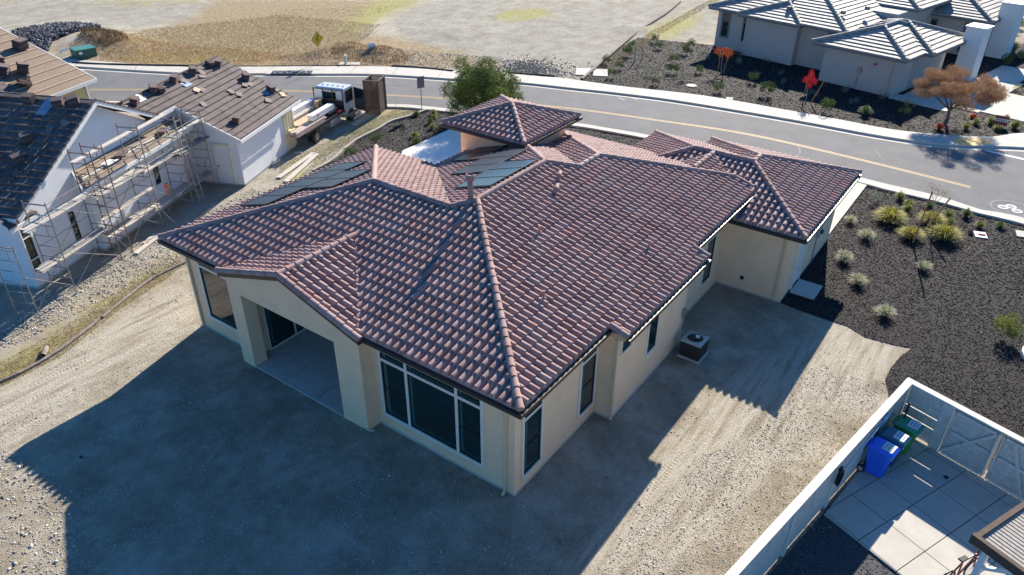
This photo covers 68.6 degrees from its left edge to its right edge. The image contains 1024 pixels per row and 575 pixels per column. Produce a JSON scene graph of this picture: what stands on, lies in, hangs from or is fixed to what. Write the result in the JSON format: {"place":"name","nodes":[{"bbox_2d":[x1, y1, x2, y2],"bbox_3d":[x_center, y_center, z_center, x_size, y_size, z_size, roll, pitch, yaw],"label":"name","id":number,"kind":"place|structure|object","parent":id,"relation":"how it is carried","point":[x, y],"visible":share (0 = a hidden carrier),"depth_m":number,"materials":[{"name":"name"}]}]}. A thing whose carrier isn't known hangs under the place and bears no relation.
{"place":"outdoors","nodes":[
{"label":"outdoors","id":0,"kind":"place"},
{"bbox_2d":[0,27,97,152],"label":"yellow house","id":1,"kind":"structure","parent":0,"point":[51,75],"depth_m":44.42,"materials":[{"name":"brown wood"}]},
{"bbox_2d":[0,63,10,76],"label":"tile stack","id":2,"kind":"object","parent":1,"relation":"on","point":[5,68],"visible":1,"depth_m":42.24,"materials":[{"name":"tile"}]},
{"bbox_2d":[11,37,28,50],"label":"tile stack","id":3,"kind":"object","parent":1,"relation":"on","point":[20,43],"visible":1,"depth_m":44.68,"materials":[{"name":"tile"}]},
{"bbox_2d":[16,61,29,73],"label":"tile stack","id":4,"kind":"object","parent":1,"relation":"on","point":[22,68],"visible":1,"depth_m":43.05,"materials":[{"name":"tile"}]},
{"bbox_2d":[15,75,32,86],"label":"tile stack","id":5,"kind":"object","parent":1,"relation":"on","point":[24,79],"visible":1,"depth_m":42.24,"materials":[{"name":"tile"}]},
{"bbox_2d":[0,0,1023,574],"bbox_3d":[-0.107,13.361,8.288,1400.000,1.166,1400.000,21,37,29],"label":"ground","id":6,"kind":"structure","parent":0,"point":[570,34],"depth_m":23.51,"materials":[{"name":"soil"}]},
{"bbox_2d":[0,447,88,574],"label":"loose stones","id":7,"kind":"object","parent":6,"relation":"on","point":[31,545],"visible":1,"depth_m":20.08,"materials":[{"name":"gravel"}]},
{"bbox_2d":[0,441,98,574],"bbox_3d":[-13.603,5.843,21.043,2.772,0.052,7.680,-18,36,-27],"label":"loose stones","id":8,"kind":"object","parent":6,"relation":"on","point":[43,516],"visible":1,"depth_m":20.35,"materials":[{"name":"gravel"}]},
{"bbox_2d":[0,318,100,382],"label":"straw wattle","id":9,"kind":"object","parent":6,"relation":"on","point":[66,344],"visible":1,"depth_m":26.51,"materials":[{"name":"wicker"}]},
{"bbox_2d":[10,21,100,51],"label":"rock pile","id":10,"kind":"object","parent":6,"relation":"on","point":[43,36],"visible":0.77,"depth_m":62.55,"materials":[{"name":"stone"}]},
{"bbox_2d":[69,44,97,59],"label":"transformer box","id":11,"kind":"object","parent":6,"relation":"on","point":[83,52],"visible":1,"depth_m":59.04,"materials":[{"name":"teal"}]},
{"bbox_2d":[0,256,179,385],"bbox_3d":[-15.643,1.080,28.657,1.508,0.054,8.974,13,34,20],"label":"weeds","id":12,"kind":"object","parent":6,"relation":"on","point":[98,312],"visible":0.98,"depth_m":27.77,"materials":[{"name":"plant"}]},
{"bbox_2d":[77,26,128,45],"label":"weeds","id":13,"kind":"object","parent":6,"relation":"on","point":[108,30],"visible":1,"depth_m":62.06,"materials":[{"name":"plant"}]},
{"bbox_2d":[0,108,216,321],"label":"scaffold","id":14,"kind":"object","parent":6,"relation":"on","point":[80,243],"visible":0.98,"depth_m":31.93,"materials":[{"name":"metal"}]},
{"bbox_2d":[71,61,187,66],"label":"straw wattle","id":15,"kind":"object","parent":6,"relation":"on","point":[131,64],"visible":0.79,"depth_m":57.45,"materials":[{"name":"wicker"}]},
{"bbox_2d":[0,188,260,349],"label":"loose stones","id":16,"kind":"object","parent":6,"relation":"on","point":[104,267],"visible":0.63,"depth_m":30.35,"materials":[{"name":"gravel"}]},
{"bbox_2d":[133,235,157,253],"bbox_3d":[-16.247,-1.922,33.426,0.250,0.050,1.710,6,32,9],"label":"plank","id":17,"kind":"object","parent":16,"relation":"on","point":[146,244],"visible":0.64,"depth_m":33.30,"materials":[{"name":"wood"}]},
{"bbox_2d":[101,261,185,317],"bbox_3d":[-14.948,-0.015,30.406,0.462,0.131,4.574,12,34,17],"label":"straw wattle","id":18,"kind":"object","parent":6,"relation":"on","point":[104,315],"visible":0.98,"depth_m":30.38,"materials":[{"name":"wicker"}]},
{"bbox_2d":[0,55,300,288],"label":"white house","id":19,"kind":"structure","parent":6,"relation":"on","point":[254,143],"depth_m":33.26,"materials":[{"name":"paint"}]},
{"bbox_2d":[0,165,19,182],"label":"loose tile","id":20,"kind":"object","parent":19,"relation":"on","point":[5,175],"visible":1,"depth_m":29.53,"materials":[{"name":"tile"}]},
{"bbox_2d":[9,150,25,164],"bbox_3d":[-19.637,-5.151,29.802,0.373,0.318,0.464,34,56,31],"label":"tile stack","id":21,"kind":"object","parent":19,"relation":"on","point":[17,157],"visible":1,"depth_m":29.71,"materials":[{"name":"tile"}]},
{"bbox_2d":[18,130,33,143],"bbox_3d":[-19.677,-6.098,30.393,0.463,0.318,0.373,-27,50,-21],"label":"tile stack","id":22,"kind":"object","parent":19,"relation":"on","point":[26,136],"visible":1,"depth_m":30.29,"materials":[{"name":"ceramic"}]},
{"bbox_2d":[20,92,35,103],"bbox_3d":[-20.397,-8.004,31.648,0.464,0.318,0.373,7,47,10],"label":"tile stack","id":23,"kind":"object","parent":19,"relation":"on","point":[28,97],"visible":1,"depth_m":31.56,"materials":[{"name":"tile"}]},
{"bbox_2d":[18,230,42,273],"bbox_3d":[-18.997,-1.595,29.572,0.090,2.150,0.500,7,32,10],"label":"window","id":24,"kind":"structure","parent":19,"relation":"in","point":[27,240],"depth_m":29.65,"materials":[{"name":"white"}]},
{"bbox_2d":[35,98,51,114],"bbox_3d":[-19.561,-7.589,31.479,0.500,0.444,0.853,7,32,10],"label":"plastic sheet","id":25,"kind":"object","parent":19,"relation":"on","point":[43,109],"visible":0.79,"depth_m":31.43,"materials":[{"name":"blue"}]},
{"bbox_2d":[50,96,64,107],"bbox_3d":[-18.986,-7.757,31.347,0.464,0.318,0.373,-10,46,-6],"label":"tile stack","id":26,"kind":"object","parent":19,"relation":"on","point":[57,101],"visible":1,"depth_m":31.25,"materials":[{"name":"tile"}]},
{"bbox_2d":[66,93,79,106],"bbox_3d":[-18.335,-7.835,31.327,0.464,0.318,0.373,-18,47,-14],"label":"tile stack","id":27,"kind":"object","parent":19,"relation":"on","point":[72,99],"visible":1,"depth_m":31.23,"materials":[{"name":"tile"}]},
{"bbox_2d":[65,208,82,241],"bbox_3d":[-18.497,-2.563,31.747,0.090,1.550,0.420,7,32,10],"label":"window","id":28,"kind":"structure","parent":19,"relation":"in","point":[71,216],"depth_m":31.69,"materials":[{"name":"black glass"}]},
{"bbox_2d":[151,166,162,185],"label":"window","id":29,"kind":"structure","parent":19,"relation":"in","point":[158,181],"depth_m":35.74,"materials":[{"name":"black glass"}]},
{"bbox_2d":[211,143,236,183],"bbox_3d":[-14.759,-6.332,38.391,0.960,2.160,0.090,7,32,10],"label":"door","id":30,"kind":"structure","parent":19,"relation":"in","point":[221,152],"depth_m":38.38,"materials":[{"name":"white"}]},
{"bbox_2d":[173,114,204,203],"bbox_3d":[-15.548,-6.141,36.177,0.394,4.403,0.444,7,32,10],"label":"ladder","id":31,"kind":"object","parent":6,"relation":"on","point":[189,159],"visible":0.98,"depth_m":36.12,"materials":[{"name":"silver metal"}]},
{"bbox_2d":[0,110,418,363],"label":"loose stones","id":32,"kind":"object","parent":6,"relation":"on","point":[392,117],"visible":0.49,"depth_m":43.19,"materials":[{"name":"gravel"}]},
{"bbox_2d":[69,14,412,65],"bbox_3d":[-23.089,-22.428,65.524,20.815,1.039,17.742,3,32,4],"label":"weeds","id":33,"kind":"object","parent":6,"relation":"on","point":[251,32],"visible":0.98,"depth_m":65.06,"materials":[{"name":"plant"}]},
{"bbox_2d":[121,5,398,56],"bbox_3d":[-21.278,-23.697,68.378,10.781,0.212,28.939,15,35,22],"label":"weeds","id":34,"kind":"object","parent":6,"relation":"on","point":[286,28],"visible":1,"depth_m":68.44,"materials":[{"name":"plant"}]},
{"bbox_2d":[276,152,314,177],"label":"plank","id":35,"kind":"object","parent":6,"relation":"on","point":[294,166],"visible":1,"depth_m":41.12,"materials":[{"name":"wood"}]},
{"bbox_2d":[0,328,600,574],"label":"loose stones","id":36,"kind":"object","parent":6,"relation":"on","point":[245,479],"visible":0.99,"depth_m":21.43,"materials":[{"name":"gravel"}]},
{"bbox_2d":[283,153,318,181],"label":"plank","id":37,"kind":"object","parent":6,"relation":"on","point":[300,168],"visible":1,"depth_m":40.88,"materials":[{"name":"wood"}]},
{"bbox_2d":[299,82,365,142],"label":"flatbed truck","id":38,"kind":"object","parent":6,"relation":"on","point":[348,100],"visible":0.69,"depth_m":46.44,"materials":[{"name":"white"}]},
{"bbox_2d":[292,98,314,115],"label":"wrapped bundle","id":39,"kind":"object","parent":38,"relation":"on","point":[302,106],"visible":0.43,"depth_m":45.19,"materials":[{"name":"white"}]},
{"bbox_2d":[293,104,315,121],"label":"lumber pile","id":40,"kind":"object","parent":38,"relation":"on","point":[302,113],"visible":0.29,"depth_m":44.78,"materials":[{"name":"wood"}]},
{"bbox_2d":[290,110,321,128],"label":"lumber pile","id":41,"kind":"object","parent":38,"relation":"on","point":[301,121],"visible":0.42,"depth_m":43.77,"materials":[{"name":"brown wood"}]},
{"bbox_2d":[289,115,326,138],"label":"lumber pile","id":42,"kind":"object","parent":38,"relation":"on","point":[303,129],"visible":0.95,"depth_m":43.06,"materials":[{"name":"wood"}]},
{"bbox_2d":[307,103,333,120],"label":"wrapped bundle","id":43,"kind":"object","parent":42,"relation":"on","point":[320,112],"visible":1,"depth_m":44.27,"materials":[{"name":"white"}]},
{"bbox_2d":[280,108,416,172],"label":"weeds","id":44,"kind":"object","parent":6,"relation":"on","point":[343,140],"visible":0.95,"depth_m":44.91,"materials":[{"name":"plant"}]},
{"bbox_2d":[331,41,413,63],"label":"weeds","id":45,"kind":"object","parent":6,"relation":"on","point":[370,52],"visible":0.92,"depth_m":60.42,"materials":[{"name":"plant"}]},
{"bbox_2d":[362,74,386,114],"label":"lattice enclosure","id":46,"kind":"object","parent":6,"relation":"on","point":[374,99],"visible":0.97,"depth_m":48.32,"materials":[{"name":"wood"}]},
{"bbox_2d":[391,65,451,70],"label":"straw wattle","id":47,"kind":"object","parent":6,"relation":"on","point":[420,67],"visible":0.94,"depth_m":57.38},
{"bbox_2d":[280,46,580,79],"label":"loose stones","id":48,"kind":"object","parent":6,"relation":"on","point":[551,71],"visible":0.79,"depth_m":59.53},
{"bbox_2d":[0,257,884,574],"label":"loose stones","id":49,"kind":"object","parent":6,"relation":"on","point":[396,477],"visible":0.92,"depth_m":21.71,"materials":[{"name":"gravel"}]},
{"bbox_2d":[318,111,642,170],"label":"planting bed","id":50,"kind":"object","parent":6,"relation":"on","point":[397,138],"visible":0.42,"depth_m":45.46,"materials":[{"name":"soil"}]},
{"bbox_2d":[311,109,426,171],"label":"concrete edging","id":51,"kind":"object","parent":50,"relation":"on","point":[341,152],"visible":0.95,"depth_m":44.76,"materials":[{"name":"concrete"}]},
{"bbox_2d":[402,129,460,163],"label":"courtyard slab","id":52,"kind":"structure","parent":50,"relation":"on","point":[440,147],"depth_m":43.34,"materials":[{"name":"concrete"}]},
{"bbox_2d":[439,54,524,117],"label":"olive tree","id":53,"kind":"object","parent":50,"relation":"on","point":[485,83],"visible":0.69,"depth_m":45.52,"materials":[{"name":"green plant"}]},
{"bbox_2d":[157,94,861,495],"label":"tiled house","id":54,"kind":"structure","parent":6,"relation":"on","point":[507,294],"depth_m":24.50,"materials":[{"name":"tile"}]},
{"bbox_2d":[196,262,236,331],"bbox_3d":[-10.358,0.169,26.384,1.750,2.750,0.090,21,37,29],"label":"window","id":55,"kind":"structure","parent":54,"relation":"in","point":[215,289],"depth_m":26.59,"materials":[{"name":"beige"}]},
{"bbox_2d":[261,306,305,349],"bbox_3d":[-7.968,0.650,26.978,0.090,2.600,2.350,21,37,29],"label":"patio door","id":56,"kind":"structure","parent":54,"relation":"in","point":[279,329],"depth_m":26.88,"materials":[{"name":"black"}]},
{"bbox_2d":[377,350,484,468],"bbox_3d":[-2.371,3.341,21.611,3.930,2.780,0.090,21,37,29],"label":"window","id":57,"kind":"structure","parent":54,"relation":"in","point":[443,414],"depth_m":21.66,"materials":[{"name":"black"}]},
{"bbox_2d":[521,399,543,479],"bbox_3d":[0.569,4.081,20.797,0.090,2.620,1.020,21,37,29],"label":"window","id":58,"kind":"structure","parent":54,"relation":"in","point":[532,423],"depth_m":20.91,"materials":[{"name":"black"}]},
{"bbox_2d":[576,347,598,419],"bbox_3d":[2.311,2.772,22.844,0.090,2.550,1.000,21,37,29],"label":"window","id":59,"kind":"structure","parent":54,"relation":"in","point":[588,368],"depth_m":22.96,"materials":[{"name":"black"}]},
{"bbox_2d":[619,341,631,355],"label":"window","id":60,"kind":"structure","parent":54,"relation":"in","point":[624,346],"depth_m":22.85,"materials":[{"name":"beige"}]},
{"bbox_2d":[644,315,659,356],"bbox_3d":[4.613,1.366,24.535,0.090,1.750,0.780,21,37,29],"label":"window","id":61,"kind":"structure","parent":54,"relation":"in","point":[652,332],"depth_m":24.70,"materials":[{"name":"black"}]},
{"bbox_2d":[699,233,717,287],"bbox_3d":[7.668,-1.244,29.141,0.090,2.450,0.980,21,37,29],"label":"window","id":62,"kind":"structure","parent":54,"relation":"in","point":[711,245],"depth_m":29.37,"materials":[{"name":"black"}]},
{"bbox_2d":[789,243,807,289],"bbox_3d":[11.642,-1.109,30.313,0.120,2.240,1.120,21,37,29],"label":"side door","id":63,"kind":"structure","parent":54,"relation":"in","point":[802,248],"depth_m":30.37,"materials":[{"name":"white"}]},
{"bbox_2d":[475,53,593,78],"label":"loose stones","id":64,"kind":"object","parent":6,"relation":"on","point":[524,66],"visible":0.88,"depth_m":58.21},
{"bbox_2d":[106,101,1023,225],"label":"kerb","id":65,"kind":"structure","parent":6,"relation":"on","point":[1014,219],"depth_m":38.97,"materials":[{"name":"concrete"}]},
{"bbox_2d":[580,0,680,80],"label":"straw wattle","id":66,"kind":"object","parent":6,"relation":"on","point":[596,66],"visible":0.94,"depth_m":64.52,"materials":[{"name":"wicker"}]},
{"bbox_2d":[597,0,716,71],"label":"weeds","id":67,"kind":"object","parent":6,"relation":"on","point":[673,24],"visible":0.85,"depth_m":68.83,"materials":[{"name":"plant"}]},
{"bbox_2d":[677,330,709,363],"bbox_3d":[6.467,2.081,26.677,0.840,0.740,0.840,22,38,30],"label":"air conditioner","id":68,"kind":"object","parent":6,"relation":"on","point":[693,347],"visible":1,"depth_m":26.47,"materials":[{"name":"metal"}]},
{"bbox_2d":[598,370,886,574],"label":"loose stones","id":69,"kind":"object","parent":6,"relation":"on","point":[747,480],"visible":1,"depth_m":21.62,"materials":[{"name":"gravel"}]},
{"bbox_2d":[709,417,865,571],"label":"weeds","id":70,"kind":"object","parent":6,"relation":"on","point":[788,494],"visible":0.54,"depth_m":21.30,"materials":[{"name":"plant"}]},
{"bbox_2d":[583,38,1023,136],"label":"planting bed","id":71,"kind":"object","parent":6,"relation":"on","point":[797,88],"visible":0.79,"depth_m":54.24,"materials":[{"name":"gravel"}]},
{"bbox_2d":[714,46,733,69],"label":"young tree","id":72,"kind":"object","parent":71,"relation":"on","point":[728,51],"visible":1,"depth_m":56.49,"materials":[{"name":"red plant"}]},
{"bbox_2d":[802,69,817,102],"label":"young tree","id":73,"kind":"object","parent":71,"relation":"on","point":[809,81],"visible":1,"depth_m":50.41,"materials":[{"name":"red plant"}]},
{"bbox_2d":[821,97,835,110],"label":"shrub","id":74,"kind":"object","parent":71,"relation":"on","point":[827,102],"visible":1,"depth_m":49.12,"materials":[{"name":"plant"}]},
{"bbox_2d":[708,0,1023,96],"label":"grey house","id":75,"kind":"structure","parent":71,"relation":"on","point":[883,47],"depth_m":57.71,"materials":[{"name":"paint"}]},
{"bbox_2d":[719,12,731,38],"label":"window","id":76,"kind":"structure","parent":75,"relation":"in","point":[726,17],"depth_m":62.61,"materials":[{"name":"grey"}]},
{"bbox_2d":[906,54,941,89],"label":"garage door","id":77,"kind":"structure","parent":75,"relation":"in","point":[921,64],"depth_m":54.16,"materials":[{"name":"grey"}]},
{"bbox_2d":[911,63,1009,125],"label":"autumn tree","id":78,"kind":"object","parent":71,"relation":"on","point":[957,89],"visible":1,"depth_m":45.88,"materials":[{"name":"orange plant"}]},
{"bbox_2d":[993,115,1009,127],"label":"yard sign","id":79,"kind":"object","parent":71,"relation":"on","point":[1001,120],"visible":0.98,"depth_m":47.10,"materials":[{"name":"red plastic"}]},
{"bbox_2d":[725,380,911,574],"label":"wall","id":80,"kind":"structure","parent":6,"relation":"on","point":[770,545],"depth_m":19.57,"materials":[{"name":"paint"}]},
{"bbox_2d":[834,466,844,485],"bbox_3d":[8.833,5.091,20.220,0.152,0.634,0.418,21,37,29],"label":"garden hose","id":81,"kind":"object","parent":80,"relation":"hanging from","point":[839,477],"visible":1,"depth_m":20.14,"materials":[{"name":"black"}]},
{"bbox_2d":[844,412,889,468],"bbox_3d":[10.016,4.290,21.120,2.616,0.453,0.110,-27,41,-36],"label":"pole","id":82,"kind":"object","parent":80,"relation":"attached to","point":[885,417],"visible":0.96,"depth_m":21.15,"materials":[{"name":"blue"}]},
{"bbox_2d":[768,487,898,574],"bbox_3d":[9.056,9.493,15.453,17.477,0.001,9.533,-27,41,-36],"label":"pea gravel","id":83,"kind":"structure","parent":6,"relation":"on","point":[807,552],"depth_m":19.48,"materials":[{"name":"gravel"}]},
{"bbox_2d":[824,439,1022,574],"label":"court slab","id":84,"kind":"structure","parent":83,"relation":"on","point":[900,540],"depth_m":20.72,"materials":[{"name":"concrete"}]},
{"bbox_2d":[856,436,900,477],"bbox_3d":[10.598,4.927,21.698,0.631,1.084,0.836,-27,41,-36],"label":"wheelie bin","id":85,"kind":"object","parent":84,"relation":"on","point":[882,453],"visible":0.94,"depth_m":21.47,"materials":[{"name":"blue"}]},
{"bbox_2d":[878,425,911,466],"bbox_3d":[11.125,4.690,22.088,0.631,1.084,0.836,-27,41,-36],"label":"wheelie bin","id":86,"kind":"object","parent":84,"relation":"on","point":[901,440],"visible":0.5,"depth_m":21.75,"materials":[{"name":"blue"}]},
{"bbox_2d":[891,414,924,454],"bbox_3d":[11.742,4.433,22.510,0.631,1.084,0.836,-27,41,-36],"label":"wheelie bin","id":87,"kind":"object","parent":84,"relation":"on","point":[912,428],"visible":0.57,"depth_m":22.18,"materials":[{"name":"green"}]},
{"bbox_2d":[830,448,1007,571],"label":"slab joints","id":88,"kind":"object","parent":84,"relation":"on","point":[918,501],"visible":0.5,"depth_m":20.71,"materials":[{"name":"black"}]},
{"bbox_2d":[943,541,990,574],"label":"bicycle","id":89,"kind":"object","parent":84,"relation":"on","point":[962,559],"visible":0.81,"depth_m":18.44,"materials":[{"name":"black"}]},
{"bbox_2d":[969,501,1023,574],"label":"pergola","id":90,"kind":"object","parent":84,"relation":"on","point":[1000,540],"visible":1,"depth_m":16.85,"materials":[{"name":"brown wood"}]},
{"bbox_2d":[780,186,1023,468],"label":"planting bed","id":91,"kind":"object","parent":6,"relation":"on","point":[944,339],"visible":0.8,"depth_m":29.90,"materials":[{"name":"gravel"}]},
{"bbox_2d":[790,279,821,299],"bbox_3d":[11.992,0.081,30.589,0.960,0.110,1.200,21,37,29],"label":"door slab","id":92,"kind":"structure","parent":91,"relation":"on","point":[806,289],"depth_m":30.49,"materials":[{"name":"concrete"}]},
{"bbox_2d":[835,248,853,261],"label":"feather grass","id":93,"kind":"object","parent":91,"relation":"on","point":[844,257],"depth_m":32.55,"materials":[{"name":"plant"}]},
{"bbox_2d":[848,272,868,284],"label":"feather grass","id":94,"kind":"object","parent":91,"relation":"on","point":[859,279],"depth_m":30.94,"materials":[{"name":"plant"}]},
{"bbox_2d":[858,227,877,239],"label":"feather grass","id":95,"kind":"object","parent":91,"relation":"on","point":[867,233],"depth_m":34.31,"materials":[{"name":"plant"}]},
{"bbox_2d":[873,303,899,317],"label":"feather grass","id":96,"kind":"object","parent":91,"relation":"on","point":[884,310],"depth_m":28.93,"materials":[{"name":"plant"}]},
{"bbox_2d":[872,203,910,224],"bbox_3d":[18.180,-3.519,35.824,2.126,0.734,2.057,-16,35,-25],"label":"grass clump","id":97,"kind":"object","parent":91,"relation":"on","point":[892,215],"visible":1,"depth_m":35.80,"materials":[{"name":"plant"}]},
{"bbox_2d":[896,224,925,241],"bbox_3d":[18.349,-2.554,34.385,1.644,0.614,1.482,12,34,18],"label":"grass clump","id":98,"kind":"object","parent":91,"relation":"on","point":[909,231],"visible":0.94,"depth_m":34.37,"materials":[{"name":"plant"}]},
{"bbox_2d":[912,209,948,224],"bbox_3d":[20.066,-3.377,35.704,1.859,0.645,1.774,-16,35,-25],"label":"grass clump","id":99,"kind":"object","parent":91,"relation":"on","point":[927,217],"visible":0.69,"depth_m":35.65,"materials":[{"name":"plant"}]},
{"bbox_2d":[926,223,967,241],"bbox_3d":[19.820,-2.600,34.317,2.007,0.784,1.845,15,35,22],"label":"grass clump","id":100,"kind":"object","parent":91,"relation":"on","point":[944,231],"visible":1,"depth_m":34.21,"materials":[{"name":"plant"}]},
{"bbox_2d":[993,312,1023,337],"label":"shrub","id":101,"kind":"object","parent":91,"relation":"on","point":[1010,330],"visible":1,"depth_m":27.50,"materials":[{"name":"plant"}]},
{"bbox_2d":[889,65,1023,121],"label":"concrete walk","id":102,"kind":"structure","parent":6,"relation":"on","point":[1012,105],"depth_m":51.79,"materials":[{"name":"concrete"}]},
{"bbox_2d":[901,378,1023,500],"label":"gate fence","id":103,"kind":"object","parent":6,"relation":"on","point":[971,440],"visible":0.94,"depth_m":21.80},
{"bbox_2d":[63,59,1023,148],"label":"sidewalk","id":104,"kind":"structure","parent":0,"point":[823,121],"depth_m":52.29,"materials":[{"name":"concrete"}]},
{"bbox_2d":[265,70,317,74],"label":"storm inlet","id":105,"kind":"object","parent":104,"relation":"in","point":[289,72],"visible":1,"depth_m":55.94,"materials":[{"name":"white"}]},
{"bbox_2d":[954,138,992,145],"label":"ramp pad","id":106,"kind":"object","parent":104,"relation":"on","point":[969,141],"visible":1,"depth_m":44.80,"materials":[{"name":"concrete"}]},
{"bbox_2d":[84,70,1023,217],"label":"road","id":107,"kind":"structure","parent":0,"point":[987,177],"depth_m":45.94,"materials":[{"name":"asphalt"}]},
{"bbox_2d":[80,68,1023,151],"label":"gutter pan","id":108,"kind":"object","parent":107,"relation":"on","point":[873,137],"visible":0.76,"depth_m":50.90,"materials":[{"name":"concrete"}]},
{"bbox_2d":[286,90,970,187],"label":"line","id":109,"kind":"object","parent":107,"relation":"on","point":[710,127],"visible":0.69,"depth_m":46.20,"materials":[{"name":"paint"}]},
{"bbox_2d":[829,182,866,234],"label":"driveway","id":110,"kind":"structure","parent":0,"point":[848,200],"depth_m":37.46,"materials":[{"name":"concrete"}]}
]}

